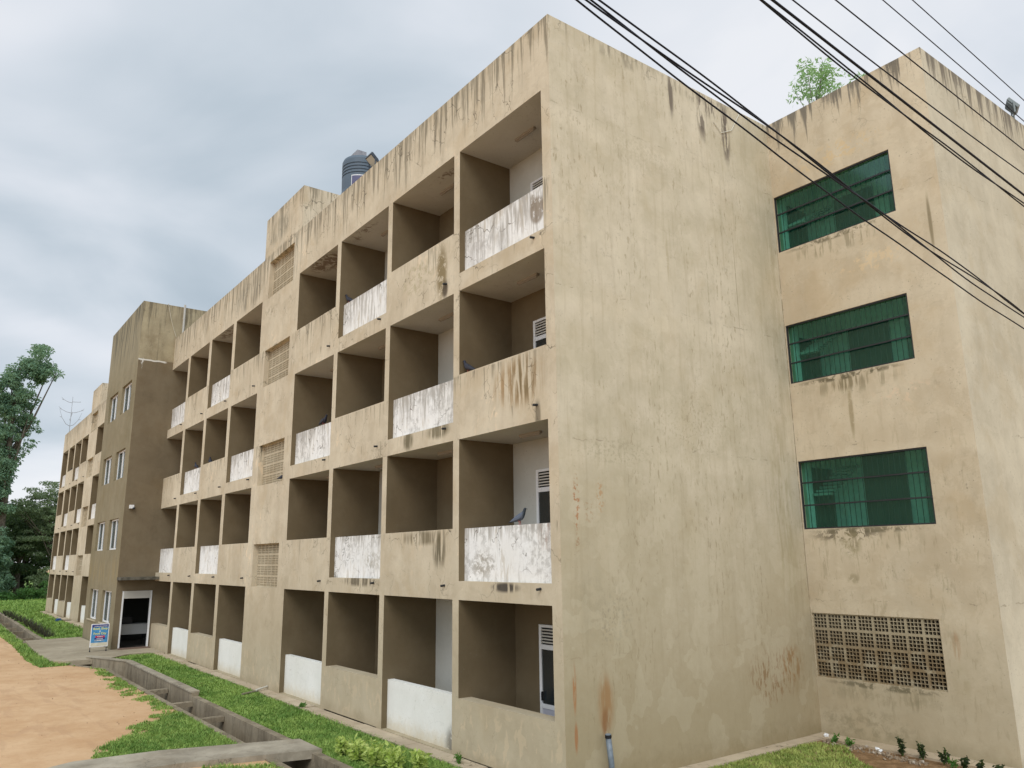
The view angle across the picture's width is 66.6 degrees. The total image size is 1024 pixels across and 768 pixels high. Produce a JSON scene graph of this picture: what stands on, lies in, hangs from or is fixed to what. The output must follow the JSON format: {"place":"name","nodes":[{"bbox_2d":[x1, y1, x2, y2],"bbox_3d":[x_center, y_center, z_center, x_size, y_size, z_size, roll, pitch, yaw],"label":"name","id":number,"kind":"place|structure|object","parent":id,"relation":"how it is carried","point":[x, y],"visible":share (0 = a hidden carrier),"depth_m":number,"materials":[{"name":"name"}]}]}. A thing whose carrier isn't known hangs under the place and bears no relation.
{"place":"outdoors","nodes":[
{"label":"outdoors","id":0,"kind":"place"},
{"bbox_2d":[0,624,70,667],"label":"grass","id":1,"kind":"structure","parent":0,"point":[26,652],"depth_m":32.91,"materials":[{"name":"plant"}]},
{"bbox_2d":[25,637,163,664],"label":"entrance path","id":2,"kind":"structure","parent":0,"point":[74,650],"depth_m":33.09,"materials":[{"name":"concrete"}]},
{"bbox_2d":[89,623,109,651],"bbox_3d":[-17.455,10.725,32.984,0.690,1.119,0.134,9,-16,-36],"label":"sign board","id":3,"kind":"object","parent":2,"relation":"on","point":[99,635],"visible":1,"depth_m":32.99,"materials":[{"name":"blue"}]},
{"bbox_2d":[0,570,277,767],"bbox_3d":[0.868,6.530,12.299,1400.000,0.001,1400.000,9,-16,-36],"label":"ground","id":4,"kind":"structure","parent":0,"point":[97,710],"depth_m":19.80,"materials":[{"name":"brown soil"}]},
{"bbox_2d":[0,590,16,600],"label":"bush","id":5,"kind":"object","parent":4,"relation":"on","point":[4,595],"visible":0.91,"depth_m":80.98,"materials":[{"name":"green plant"}]},
{"bbox_2d":[1,507,54,591],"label":"woodland tree","id":6,"kind":"object","parent":4,"relation":"on","point":[43,562],"visible":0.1,"depth_m":93.99,"materials":[{"name":"green plant"}]},
{"bbox_2d":[13,585,45,600],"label":"bush","id":7,"kind":"object","parent":4,"relation":"on","point":[30,593],"visible":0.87,"depth_m":81.95,"materials":[{"name":"green plant"}]},
{"bbox_2d":[0,344,64,592],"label":"vine covered tree","id":8,"kind":"object","parent":4,"relation":"on","point":[38,370],"visible":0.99,"depth_m":85.16,"materials":[{"name":"green plant"}]},
{"bbox_2d":[8,481,59,563],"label":"feathery tree","id":9,"kind":"object","parent":4,"relation":"on","point":[49,508],"visible":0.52,"depth_m":86.66,"materials":[{"name":"green plant"}]},
{"bbox_2d":[24,566,49,598],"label":"bush","id":10,"kind":"object","parent":4,"relation":"on","point":[37,580],"visible":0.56,"depth_m":85.11,"materials":[{"name":"green plant"}]},
{"bbox_2d":[0,594,82,638],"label":"grass","id":11,"kind":"structure","parent":4,"relation":"on","point":[29,609],"depth_m":54.51,"materials":[{"name":"plant"}]},
{"bbox_2d":[14,613,23,620],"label":"hedge plant","id":12,"kind":"object","parent":11,"relation":"on","point":[16,618],"visible":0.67,"depth_m":51.76,"materials":[{"name":"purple plant"}]},
{"bbox_2d":[2,498,55,593],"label":"spreading tree","id":13,"kind":"object","parent":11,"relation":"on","point":[17,525],"visible":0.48,"depth_m":87.05,"materials":[{"name":"green plant"}]},
{"bbox_2d":[29,622,41,628],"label":"hedge plant","id":14,"kind":"object","parent":11,"relation":"on","point":[31,624],"visible":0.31,"depth_m":45.34,"materials":[{"name":"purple plant"}]},
{"bbox_2d":[37,626,51,634],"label":"hedge plant","id":15,"kind":"object","parent":11,"relation":"on","point":[47,631],"visible":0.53,"depth_m":41.25,"materials":[{"name":"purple plant"}]},
{"bbox_2d":[41,628,55,636],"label":"hedge plant","id":16,"kind":"object","parent":11,"relation":"on","point":[45,634],"visible":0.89,"depth_m":40.03,"materials":[{"name":"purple plant"}]},
{"bbox_2d":[36,580,48,597],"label":"bush","id":17,"kind":"object","parent":4,"relation":"on","point":[44,583],"visible":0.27,"depth_m":82.82,"materials":[{"name":"green plant"}]},
{"bbox_2d":[73,665,236,757],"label":"grass","id":18,"kind":"structure","parent":4,"relation":"on","point":[153,702],"depth_m":18.68,"materials":[{"name":"green plant"}]},
{"bbox_2d":[0,613,352,767],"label":"drain channel","id":19,"kind":"object","parent":4,"relation":"on","point":[181,696],"visible":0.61,"depth_m":21.54,"materials":[{"name":"concrete"}]},
{"bbox_2d":[49,739,321,767],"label":"footbridge","id":20,"kind":"object","parent":4,"relation":"on","point":[284,750],"visible":0.86,"depth_m":14.90,"materials":[{"name":"concrete"}]},
{"bbox_2d":[115,653,459,767],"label":"grass","id":21,"kind":"structure","parent":4,"relation":"on","point":[291,721],"depth_m":19.22,"materials":[{"name":"plant"}]},
{"bbox_2d":[346,732,366,756],"bbox_3d":[-2.934,6.920,14.905,0.432,0.454,0.392,-5,-13,20],"label":"shrub","id":22,"kind":"object","parent":21,"relation":"on","point":[358,739],"visible":0.19,"depth_m":14.89,"materials":[{"name":"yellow plant"}]},
{"bbox_2d":[347,739,366,761],"bbox_3d":[-2.917,6.881,14.671,0.410,0.427,0.427,-11,-16,39],"label":"shrub","id":23,"kind":"object","parent":21,"relation":"on","point":[357,752],"visible":0.97,"depth_m":14.60,"materials":[{"name":"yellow plant"}]},
{"bbox_2d":[361,744,382,766],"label":"shrub","id":24,"kind":"object","parent":21,"relation":"on","point":[370,759],"visible":0.99,"depth_m":14.19,"materials":[{"name":"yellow plant"}]},
{"bbox_2d":[376,740,401,765],"bbox_3d":[-2.225,6.736,14.137,0.493,0.476,0.399,-1,-13,1],"label":"shrub","id":25,"kind":"object","parent":21,"relation":"on","point":[385,752],"visible":0.56,"depth_m":14.11,"materials":[{"name":"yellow plant"}]},
{"bbox_2d":[383,745,406,767],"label":"shrub","id":26,"kind":"object","parent":21,"relation":"on","point":[393,761],"visible":1,"depth_m":13.83,"materials":[{"name":"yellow plant"}]},
{"bbox_2d":[407,748,431,767],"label":"shrub","id":27,"kind":"object","parent":21,"relation":"on","point":[418,760],"visible":1,"depth_m":13.80,"materials":[{"name":"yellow plant"}]},
{"bbox_2d":[334,736,349,756],"bbox_3d":[-3.298,7.008,15.090,0.391,0.398,0.406,-10,-16,36],"label":"shrub","id":28,"kind":"object","parent":4,"relation":"on","point":[341,748],"visible":0.94,"depth_m":15.02,"materials":[{"name":"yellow plant"}]},
{"bbox_2d":[363,737,384,753],"bbox_3d":[-2.567,6.869,14.533,0.442,0.491,0.369,6,-14,-26],"label":"shrub","id":29,"kind":"object","parent":4,"relation":"on","point":[376,745],"visible":0.21,"depth_m":14.56,"materials":[{"name":"green plant"}]},
{"bbox_2d":[45,14,1023,767],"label":"apartment building","id":30,"kind":"structure","parent":4,"relation":"on","point":[731,422],"depth_m":16.69,"materials":[{"name":"beige paint"}]},
{"bbox_2d":[59,399,83,430],"bbox_3d":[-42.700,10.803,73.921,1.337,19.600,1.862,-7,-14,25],"label":"antenna","id":31,"kind":"object","parent":30,"relation":"on","point":[69,412],"visible":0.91,"depth_m":75.62,"materials":[{"name":"grey metal"}]},
{"bbox_2d":[90,589,97,618],"bbox_3d":[-20.278,10.733,38.063,0.099,1.410,2.140,9,-16,-36],"label":"window","id":32,"kind":"structure","parent":30,"relation":"in","point":[94,599],"depth_m":38.62,"materials":[{"name":"white metal"}]},
{"bbox_2d":[97,522,104,550],"bbox_3d":[-20.317,7.576,38.769,0.099,1.400,2.140,9,-16,-36],"label":"window","id":33,"kind":"structure","parent":30,"relation":"in","point":[101,530],"depth_m":39.33,"materials":[{"name":"white metal"}]},
{"bbox_2d":[102,590,111,622],"bbox_3d":[-18.364,10.149,35.559,0.099,1.410,2.170,9,-16,-36],"label":"window","id":34,"kind":"structure","parent":30,"relation":"in","point":[107,593],"depth_m":36.11,"materials":[{"name":"white metal"}]},
{"bbox_2d":[104,457,111,484],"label":"window","id":35,"kind":"structure","parent":30,"relation":"in","point":[107,471],"depth_m":40.10,"materials":[{"name":"white metal"}]},
{"bbox_2d":[109,519,118,549],"bbox_3d":[-18.403,6.992,36.265,0.099,1.400,2.170,9,-16,-36],"label":"window","id":36,"kind":"structure","parent":30,"relation":"in","point":[113,532],"depth_m":36.82,"materials":[{"name":"white metal"}]},
{"bbox_2d":[110,394,117,421],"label":"window","id":37,"kind":"structure","parent":30,"relation":"in","point":[114,402],"depth_m":40.80,"materials":[{"name":"white metal"}]},
{"bbox_2d":[116,450,124,479],"bbox_3d":[-18.442,3.831,36.972,0.099,1.380,2.170,9,-16,-36],"label":"window","id":38,"kind":"structure","parent":30,"relation":"in","point":[120,460],"depth_m":37.56,"materials":[{"name":"white metal"}]},
{"bbox_2d":[123,383,131,412],"bbox_3d":[-18.481,0.679,37.677,0.099,1.400,2.170,9,-16,-36],"label":"window","id":39,"kind":"structure","parent":30,"relation":"in","point":[128,389],"depth_m":38.29,"materials":[{"name":"white metal"}]},
{"bbox_2d":[120,622,146,644],"bbox_3d":[-17.413,11.434,35.584,1.240,0.970,0.700,9,-16,-36],"label":"shop desk","id":40,"kind":"object","parent":30,"relation":"on","point":[136,628],"visible":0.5,"depth_m":35.44,"materials":[{"name":"grey"}]},
{"bbox_2d":[121,616,132,623],"bbox_3d":[-17.644,10.781,35.591,0.520,0.310,0.350,9,-16,-36],"label":"printer","id":41,"kind":"object","parent":40,"relation":"on","point":[127,619],"visible":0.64,"depth_m":35.49,"materials":[{"name":"black plastic"}]},
{"bbox_2d":[182,305,185,332],"bbox_3d":[-15.893,-2.904,37.745,0.124,1.920,0.118,9,-16,-36],"label":"drain pipe","id":42,"kind":"object","parent":30,"relation":"attached to","point":[184,314],"visible":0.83,"depth_m":37.76,"materials":[{"name":"grey plastic"}]},
{"bbox_2d":[319,414,327,424],"bbox_3d":[-5.431,1.055,22.430,0.432,0.301,0.148,-18,-20,35],"label":"pigeon","id":43,"kind":"object","parent":30,"relation":"on","point":[323,420],"visible":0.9,"depth_m":22.36,"materials":[{"name":"grey"}]},
{"bbox_2d":[345,294,352,302],"bbox_3d":[-4.565,-2.395,21.992,0.432,0.301,0.148,-1,-11,29],"label":"pigeon","id":44,"kind":"object","parent":30,"relation":"on","point":[348,299],"visible":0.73,"depth_m":21.95,"materials":[{"name":"grey"}]},
{"bbox_2d":[341,155,371,193],"bbox_3d":[-5.575,-7.551,28.830,1.420,1.750,1.422,9,-16,-36],"label":"water tank","id":45,"kind":"object","parent":30,"relation":"on","point":[354,168],"visible":0.43,"depth_m":28.25,"materials":[{"name":"grey plastic"}]},
{"bbox_2d":[351,149,366,155],"bbox_3d":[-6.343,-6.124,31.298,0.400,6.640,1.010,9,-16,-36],"label":"tank lid","id":46,"kind":"object","parent":45,"relation":"attached to","point":[358,152],"visible":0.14,"depth_m":31.61,"materials":[{"name":"grey plastic"}]},
{"bbox_2d":[365,152,378,169],"bbox_3d":[-3.864,-6.119,21.549,0.259,0.477,0.388,9,-16,-36],"label":"floodlight","id":47,"kind":"object","parent":30,"relation":"on","point":[371,158],"visible":0.89,"depth_m":21.51,"materials":[{"name":"grey"}]},
{"bbox_2d":[463,360,474,371],"bbox_3d":[-0.889,-0.361,16.350,0.432,0.301,0.148,-3,-11,39],"label":"pigeon","id":48,"kind":"object","parent":30,"relation":"on","point":[468,367],"visible":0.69,"depth_m":16.30,"materials":[{"name":"grey"}]},
{"bbox_2d":[509,508,526,524],"bbox_3d":[0.116,2.477,14.522,0.432,0.301,0.148,-14,-17,26],"label":"pigeon","id":49,"kind":"object","parent":30,"relation":"on","point":[519,517],"visible":1,"depth_m":14.46,"materials":[{"name":"grey"}]},
{"bbox_2d":[530,176,542,190],"bbox_3d":[0.714,-3.433,16.864,0.090,2.360,0.950,9,-16,-36],"label":"balcony door","id":50,"kind":"structure","parent":30,"relation":"in","point":[535,184],"depth_m":17.31,"materials":[{"name":"white metal"}]},
{"bbox_2d":[533,316,545,348],"bbox_3d":[0.753,-0.281,16.159,0.090,2.360,0.950,9,-16,-36],"label":"balcony door","id":51,"kind":"structure","parent":30,"relation":"in","point":[539,326],"depth_m":16.57,"materials":[{"name":"white metal"}]},
{"bbox_2d":[536,468,549,523],"bbox_3d":[0.791,2.842,15.461,0.090,2.360,0.950,9,-16,-36],"label":"balcony door","id":52,"kind":"structure","parent":30,"relation":"in","point":[542,475],"depth_m":15.82,"materials":[{"name":"white metal"}]},
{"bbox_2d":[539,624,554,715],"bbox_3d":[0.828,5.818,14.795,0.090,2.360,0.950,9,-16,-36],"label":"balcony door","id":53,"kind":"structure","parent":30,"relation":"in","point":[546,664],"depth_m":15.08,"materials":[{"name":"white metal"}]},
{"bbox_2d":[786,57,865,106],"bbox_3d":[7.902,-6.965,19.513,1.322,2.696,2.821,9,-16,-36],"label":"roof sapling","id":54,"kind":"object","parent":30,"relation":"on","point":[822,75],"visible":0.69,"depth_m":19.67,"materials":[{"name":"green plant"}]},
{"bbox_2d":[774,150,895,252],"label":"green window","id":55,"kind":"structure","parent":30,"relation":"in","point":[797,220],"depth_m":18.85,"materials":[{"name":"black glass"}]},
{"bbox_2d":[786,293,914,383],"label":"green window","id":56,"kind":"structure","parent":30,"relation":"in","point":[870,345],"depth_m":18.19,"materials":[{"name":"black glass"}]},
{"bbox_2d":[798,447,935,528],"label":"green window","id":57,"kind":"structure","parent":30,"relation":"in","point":[888,500],"depth_m":17.58,"materials":[{"name":"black glass"}]},
{"bbox_2d":[1005,97,1019,117],"bbox_3d":[12.476,-6.831,19.431,0.256,0.512,0.456,-7,-14,25],"label":"floodlight","id":58,"kind":"object","parent":30,"relation":"on","point":[1012,105],"visible":0.85,"depth_m":19.34,"materials":[{"name":"grey metal"}]},
{"bbox_2d":[201,762,283,767],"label":"grass","id":59,"kind":"structure","parent":0,"point":[257,765],"depth_m":14.29,"materials":[{"name":"green plant"}]},
{"bbox_2d":[0,0,1023,568],"label":"sky","id":60,"kind":"structure","parent":0,"point":[149,149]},
{"bbox_2d":[40,611,1013,767],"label":"apron paving","id":61,"kind":"structure","parent":0,"point":[437,753],"depth_m":15.66,"materials":[{"name":"concrete"}]},
{"bbox_2d":[298,702,306,706],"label":"weed","id":62,"kind":"object","parent":61,"relation":"on","point":[302,704],"visible":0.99,"depth_m":19.95,"materials":[{"name":"green plant"}]},
{"bbox_2d":[454,752,463,763],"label":"weed","id":63,"kind":"object","parent":61,"relation":"on","point":[458,758],"visible":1,"depth_m":14.29,"materials":[{"name":"green plant"}]},
{"bbox_2d":[605,733,614,767],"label":"vent pipe","id":64,"kind":"object","parent":61,"relation":"on","point":[608,736],"visible":1,"depth_m":12.79,"materials":[{"name":"grey plastic"}]},
{"bbox_2d":[709,740,874,767],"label":"grass","id":65,"kind":"structure","parent":0,"point":[814,747],"depth_m":14.33,"materials":[{"name":"green plant"}]},
{"bbox_2d":[575,0,1023,328],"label":"overhead cable","id":66,"kind":"object","parent":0,"point":[683,83],"visible":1,"depth_m":8.07,"materials":[{"name":"black plastic"}]},
{"bbox_2d":[585,0,1023,313],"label":"overhead cable","id":67,"kind":"object","parent":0,"point":[687,71],"visible":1,"depth_m":8.00,"materials":[{"name":"black plastic"}]},
{"bbox_2d":[590,0,1023,317],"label":"overhead cable","id":68,"kind":"object","parent":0,"point":[716,96],"visible":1,"depth_m":8.24,"materials":[{"name":"black plastic"}]},
{"bbox_2d":[598,0,1022,313],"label":"overhead cable","id":69,"kind":"object","parent":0,"point":[671,52],"visible":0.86,"depth_m":7.78,"materials":[{"name":"black plastic"}]},
{"bbox_2d":[808,740,962,767],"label":"ground","id":70,"kind":"structure","parent":0,"point":[874,760],"depth_m":14.20,"materials":[{"name":"brown soil"}]},
{"bbox_2d":[831,732,839,742],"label":"weed","id":71,"kind":"object","parent":70,"relation":"on","point":[834,739],"visible":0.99,"depth_m":15.61,"materials":[{"name":"green plant"}]},
{"bbox_2d":[845,736,854,747],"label":"weed","id":72,"kind":"object","parent":70,"relation":"on","point":[848,741],"visible":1,"depth_m":15.29,"materials":[{"name":"green plant"}]},
{"bbox_2d":[822,740,928,765],"bbox_3d":[6.774,6.997,14.817,0.563,0.083,2.256,9,-16,-36],"label":"rubble","id":73,"kind":"object","parent":70,"relation":"on","point":[890,756],"visible":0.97,"depth_m":14.63,"materials":[{"name":"stone"}]},
{"bbox_2d":[895,737,905,755],"bbox_3d":[7.264,6.763,14.567,0.185,0.352,0.181,8,-15,-33],"label":"weed","id":74,"kind":"object","parent":70,"relation":"on","point":[901,751],"visible":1,"depth_m":14.56,"materials":[{"name":"green plant"}]},
{"bbox_2d":[916,741,927,759],"bbox_3d":[7.500,6.703,14.261,0.195,0.323,0.225,-6,-14,23],"label":"weed","id":75,"kind":"object","parent":70,"relation":"on","point":[921,751],"visible":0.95,"depth_m":14.24,"materials":[{"name":"green plant"}]},
{"bbox_2d":[936,747,950,764],"bbox_3d":[7.705,6.633,13.921,0.230,0.314,0.196,7,-15,-31],"label":"weed","id":76,"kind":"object","parent":70,"relation":"on","point":[944,755],"visible":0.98,"depth_m":13.90,"materials":[{"name":"green plant"}]},
{"bbox_2d":[947,756,958,767],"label":"weed","id":77,"kind":"object","parent":70,"relation":"on","point":[953,764],"visible":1,"depth_m":13.74,"materials":[{"name":"green plant"}]},
{"bbox_2d":[958,755,969,767],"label":"weed","id":78,"kind":"object","parent":70,"relation":"on","point":[966,763],"visible":1,"depth_m":13.59,"materials":[{"name":"green plant"}]},
{"bbox_2d":[975,759,984,767],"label":"weed","id":79,"kind":"object","parent":70,"relation":"on","point":[980,764],"visible":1,"depth_m":13.40,"materials":[{"name":"green plant"}]},
{"bbox_2d":[992,764,1004,767],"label":"weed","id":80,"kind":"object","parent":70,"relation":"on","point":[998,766],"visible":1,"depth_m":13.10,"materials":[{"name":"green plant"}]},
{"bbox_2d":[760,0,1023,206],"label":"overhead cable","id":81,"kind":"object","parent":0,"point":[834,61],"visible":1,"depth_m":8.23,"materials":[{"name":"black plastic"}]},
{"bbox_2d":[761,0,1023,203],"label":"overhead cable","id":82,"kind":"object","parent":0,"point":[819,45],"visible":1,"depth_m":8.16,"materials":[{"name":"black plastic"}]},
{"bbox_2d":[771,0,1023,195],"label":"overhead cable","id":83,"kind":"object","parent":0,"point":[787,11],"visible":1,"depth_m":8.41,"materials":[{"name":"black plastic"}]},
{"bbox_2d":[792,0,1023,174],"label":"overhead cable","id":84,"kind":"object","parent":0,"point":[825,25],"visible":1,"depth_m":8.87,"materials":[{"name":"black plastic"}]},
{"bbox_2d":[835,0,1023,150],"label":"overhead cable","id":85,"kind":"object","parent":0,"point":[926,72],"visible":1,"depth_m":9.88,"materials":[{"name":"black plastic"}]},
{"bbox_2d":[882,0,1023,121],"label":"overhead cable","id":86,"kind":"object","parent":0,"point":[951,58],"visible":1,"depth_m":13.73,"materials":[{"name":"black plastic"}]},
{"bbox_2d":[912,0,1023,100],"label":"overhead cable","id":87,"kind":"object","parent":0,"point":[967,49],"visible":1,"depth_m":14.29,"materials":[{"name":"black plastic"}]}
]}

